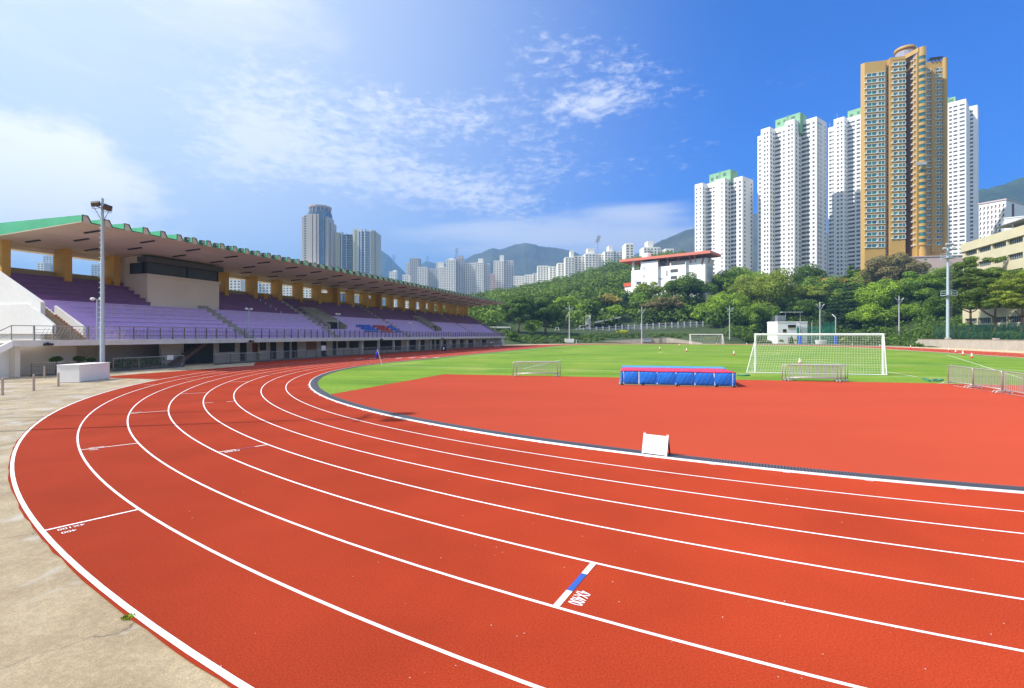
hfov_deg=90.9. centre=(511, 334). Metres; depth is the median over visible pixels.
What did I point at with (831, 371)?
crowd barrier
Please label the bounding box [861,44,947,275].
apartment tower
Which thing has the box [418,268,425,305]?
window
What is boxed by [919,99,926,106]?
bay window
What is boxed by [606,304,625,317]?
tree
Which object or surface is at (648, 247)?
apartment block
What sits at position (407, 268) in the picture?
apartment block
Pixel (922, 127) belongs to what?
bay window
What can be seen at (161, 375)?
track chute
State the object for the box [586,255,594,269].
window
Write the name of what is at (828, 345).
track margin
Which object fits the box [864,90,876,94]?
window
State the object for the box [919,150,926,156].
bay window
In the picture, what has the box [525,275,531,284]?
apartment block
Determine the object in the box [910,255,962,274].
podium block
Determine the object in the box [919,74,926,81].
bay window
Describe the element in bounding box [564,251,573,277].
apartment block
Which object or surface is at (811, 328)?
throwing cage
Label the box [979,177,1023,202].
mountain
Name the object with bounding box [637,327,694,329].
bank road
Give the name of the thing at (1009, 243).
cream building
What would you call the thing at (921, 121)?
bay window
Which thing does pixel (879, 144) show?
window
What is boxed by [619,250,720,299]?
school building
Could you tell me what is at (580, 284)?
woodland
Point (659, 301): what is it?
tree
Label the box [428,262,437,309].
apartment block
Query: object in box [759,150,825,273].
window
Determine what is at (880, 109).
window
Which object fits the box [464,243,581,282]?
mountain
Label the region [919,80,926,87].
bay window
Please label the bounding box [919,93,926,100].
bay window
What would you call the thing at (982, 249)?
window
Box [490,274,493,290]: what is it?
apartment block
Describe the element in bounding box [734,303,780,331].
tree
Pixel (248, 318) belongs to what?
deck lamp post
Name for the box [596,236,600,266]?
hill floodlight
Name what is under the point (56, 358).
topiary shrub
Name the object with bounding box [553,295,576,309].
tree
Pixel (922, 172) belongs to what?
bay window
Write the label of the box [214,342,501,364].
fence
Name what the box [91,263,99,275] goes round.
apartment block
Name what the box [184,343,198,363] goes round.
door
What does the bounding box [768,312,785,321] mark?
steel platform
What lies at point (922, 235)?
bay window
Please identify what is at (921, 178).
bay window
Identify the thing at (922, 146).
bay window
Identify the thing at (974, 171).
apartment tower
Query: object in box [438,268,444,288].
window
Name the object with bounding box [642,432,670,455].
frame board
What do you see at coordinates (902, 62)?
window
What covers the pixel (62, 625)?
concrete apron
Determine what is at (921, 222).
bay window
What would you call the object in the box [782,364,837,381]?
crowd barrier
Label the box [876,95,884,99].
window
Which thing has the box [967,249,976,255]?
window
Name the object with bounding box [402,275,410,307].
apartment block
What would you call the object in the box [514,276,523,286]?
apartment block
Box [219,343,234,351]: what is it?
window
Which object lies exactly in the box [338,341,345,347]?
window
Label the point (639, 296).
tree
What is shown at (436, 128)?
sky
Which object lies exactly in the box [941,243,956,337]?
floodlight mast
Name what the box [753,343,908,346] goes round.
ground
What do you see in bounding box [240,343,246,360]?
door
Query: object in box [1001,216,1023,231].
stair block
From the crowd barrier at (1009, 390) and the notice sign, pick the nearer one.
the crowd barrier at (1009, 390)
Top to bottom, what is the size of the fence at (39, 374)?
0.976 m
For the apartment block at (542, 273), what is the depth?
700.00 m
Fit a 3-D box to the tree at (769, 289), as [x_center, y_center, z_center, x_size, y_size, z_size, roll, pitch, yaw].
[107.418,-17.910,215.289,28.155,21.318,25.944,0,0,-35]
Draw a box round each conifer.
[619,293,630,307]
[817,293,846,331]
[836,280,864,329]
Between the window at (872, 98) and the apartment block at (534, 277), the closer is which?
the window at (872, 98)
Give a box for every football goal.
[689,334,723,343]
[746,333,886,374]
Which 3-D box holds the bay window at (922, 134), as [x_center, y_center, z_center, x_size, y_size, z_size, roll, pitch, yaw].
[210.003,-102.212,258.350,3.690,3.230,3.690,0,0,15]
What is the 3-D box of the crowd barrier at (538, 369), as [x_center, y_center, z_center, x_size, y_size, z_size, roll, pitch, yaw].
[1.647,2.420,35.689,3.202,1.060,0.624,0,0,1]
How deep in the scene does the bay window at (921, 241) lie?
256.93 m
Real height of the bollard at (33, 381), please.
0.863 m
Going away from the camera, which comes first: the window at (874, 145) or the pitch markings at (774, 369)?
the pitch markings at (774, 369)
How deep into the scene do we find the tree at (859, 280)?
232.63 m
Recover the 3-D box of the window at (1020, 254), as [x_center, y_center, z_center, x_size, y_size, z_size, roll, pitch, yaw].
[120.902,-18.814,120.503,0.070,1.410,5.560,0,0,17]
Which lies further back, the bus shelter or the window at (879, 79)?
the window at (879, 79)
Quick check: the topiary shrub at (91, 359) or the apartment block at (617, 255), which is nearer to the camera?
the topiary shrub at (91, 359)
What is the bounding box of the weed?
[120,613,136,620]
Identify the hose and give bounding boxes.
[922,378,943,381]
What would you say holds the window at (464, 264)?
in the apartment block at (469, 278)
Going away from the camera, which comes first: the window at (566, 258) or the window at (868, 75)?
the window at (868, 75)
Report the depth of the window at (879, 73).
265.54 m
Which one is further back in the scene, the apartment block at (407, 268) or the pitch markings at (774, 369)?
the apartment block at (407, 268)
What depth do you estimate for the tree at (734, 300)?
207.31 m
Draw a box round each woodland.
[426,249,696,327]
[699,272,945,326]
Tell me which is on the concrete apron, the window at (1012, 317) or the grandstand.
the grandstand
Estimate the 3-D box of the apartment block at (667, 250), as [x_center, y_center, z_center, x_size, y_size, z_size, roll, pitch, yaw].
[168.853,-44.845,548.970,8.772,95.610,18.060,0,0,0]
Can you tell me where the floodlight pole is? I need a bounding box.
[91,198,112,361]
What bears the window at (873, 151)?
in the apartment tower at (904, 149)
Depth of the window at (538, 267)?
699.93 m
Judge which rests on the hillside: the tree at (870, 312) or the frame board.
the tree at (870, 312)
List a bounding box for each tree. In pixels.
[468,306,484,316]
[500,296,539,332]
[523,319,540,334]
[530,298,565,333]
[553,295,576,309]
[570,303,587,319]
[576,298,601,314]
[598,293,621,305]
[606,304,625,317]
[626,308,644,315]
[628,292,647,308]
[634,281,663,292]
[640,296,683,312]
[661,272,718,302]
[666,299,686,312]
[678,305,696,318]
[688,307,716,321]
[696,291,751,319]
[711,266,753,293]
[722,268,765,293]
[731,267,805,309]
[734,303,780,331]
[779,297,819,318]
[788,263,828,286]
[793,284,840,308]
[800,275,853,293]
[801,295,838,308]
[841,265,860,278]
[845,303,889,327]
[846,289,869,303]
[849,270,874,289]
[851,278,911,309]
[858,252,931,284]
[887,303,925,321]
[891,271,956,305]
[922,294,955,318]
[928,265,961,278]
[935,256,1007,331]
[954,267,1023,329]
[986,269,1023,331]
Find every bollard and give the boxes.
[1,378,4,394]
[32,374,34,389]
[57,372,59,385]
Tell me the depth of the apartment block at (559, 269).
660.00 m
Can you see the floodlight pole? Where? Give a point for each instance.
(102, 262)
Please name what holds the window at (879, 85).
in the apartment tower at (904, 149)
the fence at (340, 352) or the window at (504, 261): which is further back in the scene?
the window at (504, 261)
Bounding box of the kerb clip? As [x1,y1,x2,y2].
[308,387,965,489]
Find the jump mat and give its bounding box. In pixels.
[618,365,736,386]
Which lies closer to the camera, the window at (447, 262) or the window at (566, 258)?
the window at (566, 258)
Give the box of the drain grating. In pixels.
[311,344,1023,490]
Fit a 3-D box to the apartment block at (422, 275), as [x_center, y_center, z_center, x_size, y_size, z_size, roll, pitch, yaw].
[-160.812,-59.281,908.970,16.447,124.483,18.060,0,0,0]
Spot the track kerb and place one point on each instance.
(895, 481)
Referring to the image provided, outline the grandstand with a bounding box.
[0,214,504,377]
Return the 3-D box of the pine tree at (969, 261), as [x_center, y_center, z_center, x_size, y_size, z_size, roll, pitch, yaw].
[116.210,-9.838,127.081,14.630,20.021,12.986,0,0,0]
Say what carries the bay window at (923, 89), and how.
in the apartment tower at (904, 149)
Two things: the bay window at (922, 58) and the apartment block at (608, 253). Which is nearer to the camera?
the bay window at (922, 58)
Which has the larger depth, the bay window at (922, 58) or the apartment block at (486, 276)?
the apartment block at (486, 276)
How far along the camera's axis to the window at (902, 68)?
262.51 m
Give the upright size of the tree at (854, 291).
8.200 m
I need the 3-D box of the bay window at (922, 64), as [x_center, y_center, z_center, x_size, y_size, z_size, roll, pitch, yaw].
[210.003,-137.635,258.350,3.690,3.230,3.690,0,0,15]
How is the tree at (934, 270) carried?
on the hillside
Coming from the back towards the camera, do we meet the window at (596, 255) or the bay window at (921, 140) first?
the window at (596, 255)
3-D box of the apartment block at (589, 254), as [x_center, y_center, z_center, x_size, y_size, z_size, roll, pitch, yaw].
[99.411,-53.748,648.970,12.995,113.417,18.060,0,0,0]
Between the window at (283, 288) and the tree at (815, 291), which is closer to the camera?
the tree at (815, 291)
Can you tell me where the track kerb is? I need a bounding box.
[309,344,1023,493]
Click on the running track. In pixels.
(248, 626)
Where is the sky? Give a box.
[0,0,1023,292]
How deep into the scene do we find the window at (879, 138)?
265.54 m
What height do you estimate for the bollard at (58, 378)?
0.799 m
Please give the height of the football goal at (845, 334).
3.075 m
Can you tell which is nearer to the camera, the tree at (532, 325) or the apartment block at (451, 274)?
the tree at (532, 325)
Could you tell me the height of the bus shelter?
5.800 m
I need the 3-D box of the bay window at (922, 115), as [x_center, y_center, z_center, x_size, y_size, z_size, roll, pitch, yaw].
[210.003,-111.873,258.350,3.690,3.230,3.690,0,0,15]
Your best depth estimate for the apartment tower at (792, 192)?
338.22 m
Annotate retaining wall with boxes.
[603,337,702,343]
[915,338,1023,350]
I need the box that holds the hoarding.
[585,315,590,328]
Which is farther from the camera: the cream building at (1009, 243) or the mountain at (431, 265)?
the mountain at (431, 265)
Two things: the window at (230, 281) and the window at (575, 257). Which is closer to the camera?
the window at (230, 281)
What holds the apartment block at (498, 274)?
on the ground
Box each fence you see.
[30,362,65,375]
[112,355,183,370]
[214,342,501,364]
[933,323,1023,339]
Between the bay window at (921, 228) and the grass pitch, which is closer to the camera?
the grass pitch
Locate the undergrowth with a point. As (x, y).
(890, 329)
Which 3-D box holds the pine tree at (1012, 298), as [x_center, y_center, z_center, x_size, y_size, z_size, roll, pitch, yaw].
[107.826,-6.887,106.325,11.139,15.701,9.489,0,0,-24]
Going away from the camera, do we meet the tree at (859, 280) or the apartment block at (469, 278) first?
the tree at (859, 280)
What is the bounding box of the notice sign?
[167,355,172,359]
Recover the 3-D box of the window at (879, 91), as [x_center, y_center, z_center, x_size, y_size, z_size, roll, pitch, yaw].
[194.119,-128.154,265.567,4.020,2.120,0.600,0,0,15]
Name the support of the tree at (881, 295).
on the hillside
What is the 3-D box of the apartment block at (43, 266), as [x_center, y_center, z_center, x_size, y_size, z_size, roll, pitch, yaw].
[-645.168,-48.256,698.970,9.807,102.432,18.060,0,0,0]
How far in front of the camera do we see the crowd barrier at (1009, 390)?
24.62 m
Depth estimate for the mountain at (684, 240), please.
1674.52 m
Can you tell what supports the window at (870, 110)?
in the apartment tower at (904, 149)
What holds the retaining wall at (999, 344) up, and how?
on the concrete apron
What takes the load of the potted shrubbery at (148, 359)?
on the concrete apron
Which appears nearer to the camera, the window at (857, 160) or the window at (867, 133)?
the window at (867, 133)
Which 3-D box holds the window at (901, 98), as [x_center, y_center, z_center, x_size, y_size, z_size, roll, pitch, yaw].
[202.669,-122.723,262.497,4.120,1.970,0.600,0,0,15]
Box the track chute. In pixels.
[110,345,523,378]
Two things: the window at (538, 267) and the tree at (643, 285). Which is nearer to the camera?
the tree at (643, 285)
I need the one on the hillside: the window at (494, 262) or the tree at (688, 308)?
the tree at (688, 308)
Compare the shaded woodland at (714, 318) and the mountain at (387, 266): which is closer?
the shaded woodland at (714, 318)
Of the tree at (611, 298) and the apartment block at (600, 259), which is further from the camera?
the apartment block at (600, 259)
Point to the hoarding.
(587, 322)
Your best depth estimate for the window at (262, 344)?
60.40 m
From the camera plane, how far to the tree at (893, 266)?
217.54 m
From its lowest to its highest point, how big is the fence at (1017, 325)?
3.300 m
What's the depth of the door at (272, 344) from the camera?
62.00 m
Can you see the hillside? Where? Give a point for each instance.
(626, 319)
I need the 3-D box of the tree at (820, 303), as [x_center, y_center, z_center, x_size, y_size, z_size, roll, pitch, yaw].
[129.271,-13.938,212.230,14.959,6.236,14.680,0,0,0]
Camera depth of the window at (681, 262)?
248.96 m
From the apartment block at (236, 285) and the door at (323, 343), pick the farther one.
the apartment block at (236, 285)
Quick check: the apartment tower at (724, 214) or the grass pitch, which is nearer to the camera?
the grass pitch
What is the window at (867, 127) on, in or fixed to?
in the apartment tower at (904, 149)
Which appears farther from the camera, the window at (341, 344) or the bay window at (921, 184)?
the bay window at (921, 184)
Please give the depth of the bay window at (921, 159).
256.86 m
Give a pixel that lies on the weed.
(126, 616)
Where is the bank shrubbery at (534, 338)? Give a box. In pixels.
[488,321,1023,346]
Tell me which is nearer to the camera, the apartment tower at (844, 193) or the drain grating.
the drain grating
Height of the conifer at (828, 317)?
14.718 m
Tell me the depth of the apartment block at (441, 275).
905.00 m
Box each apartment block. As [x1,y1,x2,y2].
[37,262,50,270]
[43,255,52,271]
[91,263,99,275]
[229,279,244,290]
[259,282,270,293]
[283,286,326,297]
[389,270,397,306]
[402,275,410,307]
[406,263,409,274]
[410,258,420,308]
[417,267,427,308]
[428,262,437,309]
[438,262,445,289]
[446,258,455,291]
[456,256,463,293]
[464,263,475,294]
[476,258,483,293]
[484,263,489,291]
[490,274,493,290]
[494,255,503,289]
[504,260,513,289]
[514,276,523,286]
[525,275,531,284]
[532,273,536,282]
[537,266,548,282]
[548,266,555,279]
[556,263,563,277]
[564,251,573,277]
[574,256,584,273]
[583,248,594,270]
[595,254,603,268]
[602,246,612,264]
[613,251,621,262]
[622,243,633,258]
[640,241,659,255]
[662,249,673,253]
[978,198,1023,238]
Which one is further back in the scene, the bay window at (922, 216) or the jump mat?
the bay window at (922, 216)
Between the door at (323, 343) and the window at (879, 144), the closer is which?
the door at (323, 343)
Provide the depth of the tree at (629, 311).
224.48 m
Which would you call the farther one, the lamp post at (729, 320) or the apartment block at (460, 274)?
the apartment block at (460, 274)
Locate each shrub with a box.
[48,356,63,372]
[72,356,85,362]
[86,358,95,361]
[508,331,518,337]
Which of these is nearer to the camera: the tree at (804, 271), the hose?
the hose
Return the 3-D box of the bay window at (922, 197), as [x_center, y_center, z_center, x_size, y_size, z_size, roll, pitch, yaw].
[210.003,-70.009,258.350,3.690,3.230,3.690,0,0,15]
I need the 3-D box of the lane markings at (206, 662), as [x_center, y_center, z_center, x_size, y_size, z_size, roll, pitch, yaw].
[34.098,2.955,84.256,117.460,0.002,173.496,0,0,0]
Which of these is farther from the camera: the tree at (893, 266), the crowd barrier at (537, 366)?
the tree at (893, 266)
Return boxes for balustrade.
[574,321,708,329]
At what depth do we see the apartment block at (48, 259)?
700.00 m
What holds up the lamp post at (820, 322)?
on the ground
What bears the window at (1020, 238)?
in the cream building at (1009, 243)
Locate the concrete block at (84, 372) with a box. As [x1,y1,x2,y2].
[56,362,110,382]
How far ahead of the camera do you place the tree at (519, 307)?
184.21 m
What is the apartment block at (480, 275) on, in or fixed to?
on the ground
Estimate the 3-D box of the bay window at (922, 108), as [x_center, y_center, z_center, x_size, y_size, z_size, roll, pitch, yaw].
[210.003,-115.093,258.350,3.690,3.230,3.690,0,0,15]
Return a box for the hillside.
[478,280,962,347]
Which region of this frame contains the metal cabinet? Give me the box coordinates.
[642,338,651,341]
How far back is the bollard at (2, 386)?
24.88 m
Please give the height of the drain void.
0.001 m
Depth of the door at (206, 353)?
52.97 m
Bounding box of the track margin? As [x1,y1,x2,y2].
[469,344,1023,353]
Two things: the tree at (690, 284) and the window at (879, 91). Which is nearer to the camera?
the tree at (690, 284)
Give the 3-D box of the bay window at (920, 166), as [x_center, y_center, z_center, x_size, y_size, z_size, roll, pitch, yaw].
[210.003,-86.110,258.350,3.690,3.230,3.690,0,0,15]
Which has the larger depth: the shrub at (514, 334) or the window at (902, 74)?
the window at (902, 74)
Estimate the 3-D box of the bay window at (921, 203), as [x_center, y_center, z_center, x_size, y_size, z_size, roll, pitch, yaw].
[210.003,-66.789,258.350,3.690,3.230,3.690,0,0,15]
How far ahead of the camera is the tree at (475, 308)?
213.72 m
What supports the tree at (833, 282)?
on the hillside
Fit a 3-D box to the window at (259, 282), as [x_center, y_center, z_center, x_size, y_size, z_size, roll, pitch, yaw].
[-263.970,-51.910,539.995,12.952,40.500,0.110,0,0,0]
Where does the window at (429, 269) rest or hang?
in the apartment block at (432, 277)
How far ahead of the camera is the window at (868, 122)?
266.77 m
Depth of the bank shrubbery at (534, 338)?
165.61 m
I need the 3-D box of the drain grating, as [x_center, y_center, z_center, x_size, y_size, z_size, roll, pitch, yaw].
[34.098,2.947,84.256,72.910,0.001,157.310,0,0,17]
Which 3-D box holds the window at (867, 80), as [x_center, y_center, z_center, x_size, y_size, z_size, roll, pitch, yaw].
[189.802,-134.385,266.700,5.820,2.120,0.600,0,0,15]
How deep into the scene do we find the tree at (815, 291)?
210.85 m
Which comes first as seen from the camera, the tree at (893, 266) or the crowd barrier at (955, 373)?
the crowd barrier at (955, 373)
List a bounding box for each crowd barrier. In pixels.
[513,362,557,376]
[516,361,560,375]
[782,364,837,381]
[785,364,840,381]
[790,364,845,381]
[793,364,847,380]
[942,365,979,388]
[967,368,1008,393]
[995,371,1023,393]
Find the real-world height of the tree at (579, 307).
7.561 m
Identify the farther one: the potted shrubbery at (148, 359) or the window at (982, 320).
the window at (982, 320)
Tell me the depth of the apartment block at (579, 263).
646.00 m
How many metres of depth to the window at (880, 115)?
265.60 m
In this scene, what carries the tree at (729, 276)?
on the hillside
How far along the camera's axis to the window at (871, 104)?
266.77 m
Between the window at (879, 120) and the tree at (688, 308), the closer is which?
the tree at (688, 308)
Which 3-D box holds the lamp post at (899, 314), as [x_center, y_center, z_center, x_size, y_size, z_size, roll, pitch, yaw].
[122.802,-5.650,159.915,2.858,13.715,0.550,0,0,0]
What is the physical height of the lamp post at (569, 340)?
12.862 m
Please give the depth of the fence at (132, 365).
43.12 m
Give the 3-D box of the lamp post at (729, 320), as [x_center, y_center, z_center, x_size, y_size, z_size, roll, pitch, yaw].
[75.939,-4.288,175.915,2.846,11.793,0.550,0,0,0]
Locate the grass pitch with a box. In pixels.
[318,344,1023,393]
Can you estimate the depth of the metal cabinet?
178.50 m
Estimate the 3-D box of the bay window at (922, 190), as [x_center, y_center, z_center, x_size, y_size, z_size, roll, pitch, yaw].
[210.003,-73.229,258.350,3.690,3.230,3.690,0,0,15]
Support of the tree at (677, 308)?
on the hillside
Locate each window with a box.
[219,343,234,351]
[230,281,239,290]
[259,282,270,293]
[260,342,265,349]
[283,288,326,296]
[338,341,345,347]
[349,341,358,347]
[410,259,418,306]
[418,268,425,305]
[429,269,436,286]
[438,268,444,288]
[447,262,454,290]
[456,259,462,292]
[464,264,475,294]
[476,263,482,292]
[484,264,488,291]
[494,262,502,289]
[504,261,512,289]
[538,267,547,282]
[566,258,573,277]
[575,257,583,271]
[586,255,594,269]
[596,255,603,267]
[671,261,684,264]
[696,210,751,273]
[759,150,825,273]
[829,160,859,276]
[864,72,876,77]
[864,78,876,83]
[864,84,876,89]
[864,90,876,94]
[864,96,876,100]
[864,102,876,106]
[864,108,876,112]
[864,114,876,118]
[864,120,876,124]
[864,126,876,130]
[864,127,942,253]
[864,137,876,141]
[864,143,876,147]
[865,131,876,135]
[876,72,884,75]
[876,77,884,81]
[876,83,884,87]
[876,89,884,93]
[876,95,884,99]
[876,101,884,105]
[876,107,884,111]
[876,113,884,117]
[876,119,884,123]
[876,125,884,129]
[876,131,884,134]
[876,137,884,140]
[876,143,884,146]
[897,61,905,65]
[897,67,905,71]
[897,73,905,77]
[897,97,905,101]
[897,103,905,107]
[919,55,926,62]
[919,61,926,68]
[919,68,926,74]
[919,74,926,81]
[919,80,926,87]
[919,87,926,93]
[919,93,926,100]
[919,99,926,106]
[919,106,926,112]
[919,112,926,118]
[919,118,926,125]
[919,125,926,131]
[919,131,926,137]
[919,137,926,144]
[919,144,926,150]
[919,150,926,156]
[919,156,926,161]
[919,165,926,169]
[919,169,926,175]
[919,175,926,181]
[919,182,926,188]
[919,188,926,194]
[919,194,926,200]
[919,201,926,207]
[919,207,926,213]
[919,213,926,219]
[919,220,926,225]
[919,226,926,232]
[919,232,926,238]
[919,239,926,245]
[949,169,964,254]
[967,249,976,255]
[980,245,990,252]
[980,261,990,266]
[980,318,990,322]
[995,241,1005,248]
[1010,236,1022,244]
[1010,252,1022,259]
[1010,316,1020,321]
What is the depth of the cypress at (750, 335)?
180.79 m
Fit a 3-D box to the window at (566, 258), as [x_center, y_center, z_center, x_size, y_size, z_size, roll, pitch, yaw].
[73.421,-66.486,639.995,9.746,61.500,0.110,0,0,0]
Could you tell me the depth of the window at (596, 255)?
647.96 m
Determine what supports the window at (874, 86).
in the apartment tower at (904, 149)
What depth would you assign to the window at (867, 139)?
266.77 m
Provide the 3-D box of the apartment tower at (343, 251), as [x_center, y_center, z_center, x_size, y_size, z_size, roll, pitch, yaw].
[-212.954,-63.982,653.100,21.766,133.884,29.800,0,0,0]
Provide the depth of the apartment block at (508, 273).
830.00 m
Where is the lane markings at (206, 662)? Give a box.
[10,344,1023,687]
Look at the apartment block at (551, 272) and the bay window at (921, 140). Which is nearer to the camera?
the bay window at (921, 140)
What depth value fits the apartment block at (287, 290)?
600.00 m
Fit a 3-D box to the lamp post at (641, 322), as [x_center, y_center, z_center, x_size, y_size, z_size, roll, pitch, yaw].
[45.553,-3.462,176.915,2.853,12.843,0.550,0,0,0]
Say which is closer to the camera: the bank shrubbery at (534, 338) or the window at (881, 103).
the bank shrubbery at (534, 338)
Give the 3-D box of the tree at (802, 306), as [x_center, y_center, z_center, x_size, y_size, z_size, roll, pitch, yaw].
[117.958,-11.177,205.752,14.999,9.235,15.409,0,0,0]
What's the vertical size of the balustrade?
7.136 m
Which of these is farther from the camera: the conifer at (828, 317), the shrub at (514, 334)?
the conifer at (828, 317)
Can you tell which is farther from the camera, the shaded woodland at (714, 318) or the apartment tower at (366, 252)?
the apartment tower at (366, 252)
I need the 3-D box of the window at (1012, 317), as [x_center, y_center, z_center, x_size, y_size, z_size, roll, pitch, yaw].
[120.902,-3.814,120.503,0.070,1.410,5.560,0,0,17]
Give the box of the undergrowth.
[476,278,1015,344]
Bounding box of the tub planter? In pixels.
[815,340,826,343]
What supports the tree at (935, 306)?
on the hillside
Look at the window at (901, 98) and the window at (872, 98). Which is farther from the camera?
the window at (872, 98)
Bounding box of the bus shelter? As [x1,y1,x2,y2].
[593,317,620,327]
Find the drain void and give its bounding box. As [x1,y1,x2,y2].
[312,344,1023,490]
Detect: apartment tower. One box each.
[302,204,335,266]
[335,232,352,301]
[353,228,380,302]
[695,169,752,274]
[758,112,826,284]
[828,108,860,277]
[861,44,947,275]
[948,97,969,254]
[969,105,978,240]
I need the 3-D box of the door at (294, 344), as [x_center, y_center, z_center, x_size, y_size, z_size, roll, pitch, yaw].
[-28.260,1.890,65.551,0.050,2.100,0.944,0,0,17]
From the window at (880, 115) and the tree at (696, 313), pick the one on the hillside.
the tree at (696, 313)
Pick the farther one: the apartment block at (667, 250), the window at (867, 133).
the apartment block at (667, 250)
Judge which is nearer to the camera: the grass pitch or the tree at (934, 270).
the grass pitch
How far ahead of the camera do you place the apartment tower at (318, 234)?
619.81 m
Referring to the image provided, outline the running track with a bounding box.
[8,344,1023,687]
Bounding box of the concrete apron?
[0,343,1023,687]
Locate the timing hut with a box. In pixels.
[767,321,807,343]
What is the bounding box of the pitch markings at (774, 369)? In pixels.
[388,347,1020,378]
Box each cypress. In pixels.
[741,327,746,338]
[748,330,752,342]
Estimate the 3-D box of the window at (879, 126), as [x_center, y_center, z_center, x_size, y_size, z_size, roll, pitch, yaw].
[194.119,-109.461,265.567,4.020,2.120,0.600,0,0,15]
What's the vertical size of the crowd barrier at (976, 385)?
1.169 m
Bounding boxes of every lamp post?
[90,297,99,339]
[245,308,252,337]
[565,305,573,342]
[638,307,645,342]
[726,306,733,339]
[816,304,824,339]
[895,296,903,334]
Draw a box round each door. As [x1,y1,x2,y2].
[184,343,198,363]
[199,343,212,362]
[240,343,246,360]
[270,342,275,358]
[284,342,289,357]
[292,342,296,357]
[321,341,325,355]
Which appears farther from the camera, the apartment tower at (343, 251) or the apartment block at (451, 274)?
the apartment block at (451, 274)
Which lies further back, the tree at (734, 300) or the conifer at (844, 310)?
the tree at (734, 300)
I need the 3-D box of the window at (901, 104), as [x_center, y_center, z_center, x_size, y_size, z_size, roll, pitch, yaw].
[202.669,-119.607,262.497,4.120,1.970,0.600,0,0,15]
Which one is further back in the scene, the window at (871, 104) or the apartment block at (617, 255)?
the apartment block at (617, 255)
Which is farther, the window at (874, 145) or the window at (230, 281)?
the window at (230, 281)
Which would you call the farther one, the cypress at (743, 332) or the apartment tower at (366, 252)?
the apartment tower at (366, 252)
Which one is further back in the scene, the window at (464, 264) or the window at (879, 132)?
the window at (464, 264)
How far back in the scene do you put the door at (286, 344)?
64.30 m
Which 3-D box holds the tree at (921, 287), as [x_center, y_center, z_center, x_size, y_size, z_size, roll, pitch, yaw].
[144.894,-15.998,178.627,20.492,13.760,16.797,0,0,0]
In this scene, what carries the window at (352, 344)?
in the grandstand
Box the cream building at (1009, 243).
[960,218,1023,328]
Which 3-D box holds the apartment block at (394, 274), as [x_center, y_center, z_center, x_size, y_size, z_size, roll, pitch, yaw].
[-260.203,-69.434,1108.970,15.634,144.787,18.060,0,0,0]
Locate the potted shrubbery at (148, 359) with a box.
[110,356,164,368]
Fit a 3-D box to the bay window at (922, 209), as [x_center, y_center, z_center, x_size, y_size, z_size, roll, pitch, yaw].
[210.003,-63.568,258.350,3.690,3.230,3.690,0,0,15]
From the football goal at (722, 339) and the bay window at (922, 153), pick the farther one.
the bay window at (922, 153)
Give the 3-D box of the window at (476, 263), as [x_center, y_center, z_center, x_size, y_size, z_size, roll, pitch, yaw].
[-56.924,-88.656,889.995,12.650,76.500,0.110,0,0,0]
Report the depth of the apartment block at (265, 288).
540.00 m
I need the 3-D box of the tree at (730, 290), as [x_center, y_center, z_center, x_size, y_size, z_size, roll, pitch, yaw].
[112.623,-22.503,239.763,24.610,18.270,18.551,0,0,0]
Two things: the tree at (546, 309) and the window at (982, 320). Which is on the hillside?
the tree at (546, 309)
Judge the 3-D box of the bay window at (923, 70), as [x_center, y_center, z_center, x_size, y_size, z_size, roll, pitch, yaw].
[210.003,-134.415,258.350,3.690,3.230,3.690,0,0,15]
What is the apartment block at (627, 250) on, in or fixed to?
on the ground
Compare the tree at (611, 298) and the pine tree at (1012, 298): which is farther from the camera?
the tree at (611, 298)
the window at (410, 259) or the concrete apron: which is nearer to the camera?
the concrete apron
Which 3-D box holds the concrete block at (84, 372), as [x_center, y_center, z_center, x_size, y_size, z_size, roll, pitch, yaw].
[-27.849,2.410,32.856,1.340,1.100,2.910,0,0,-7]
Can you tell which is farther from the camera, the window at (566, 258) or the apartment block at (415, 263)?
the apartment block at (415, 263)
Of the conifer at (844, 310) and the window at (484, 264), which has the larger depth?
the window at (484, 264)
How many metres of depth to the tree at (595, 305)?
224.71 m
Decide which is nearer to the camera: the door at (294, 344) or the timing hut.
the door at (294, 344)
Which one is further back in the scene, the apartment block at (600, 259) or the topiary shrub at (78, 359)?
the apartment block at (600, 259)
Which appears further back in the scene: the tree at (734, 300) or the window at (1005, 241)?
the tree at (734, 300)
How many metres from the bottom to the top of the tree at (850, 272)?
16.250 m
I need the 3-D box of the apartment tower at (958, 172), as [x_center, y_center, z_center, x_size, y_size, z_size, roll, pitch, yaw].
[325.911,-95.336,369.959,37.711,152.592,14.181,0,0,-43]
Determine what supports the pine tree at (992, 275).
on the hillside
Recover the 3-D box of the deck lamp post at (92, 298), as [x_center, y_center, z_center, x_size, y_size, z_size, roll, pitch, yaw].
[-33.566,-1.325,40.793,0.323,3.389,0.980,0,0,17]
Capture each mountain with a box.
[381,251,405,305]
[421,261,445,267]
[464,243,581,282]
[634,213,827,272]
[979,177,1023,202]
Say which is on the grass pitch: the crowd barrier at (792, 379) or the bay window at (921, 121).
the crowd barrier at (792, 379)
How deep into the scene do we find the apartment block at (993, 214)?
295.61 m
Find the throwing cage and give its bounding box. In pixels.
[797,314,837,343]

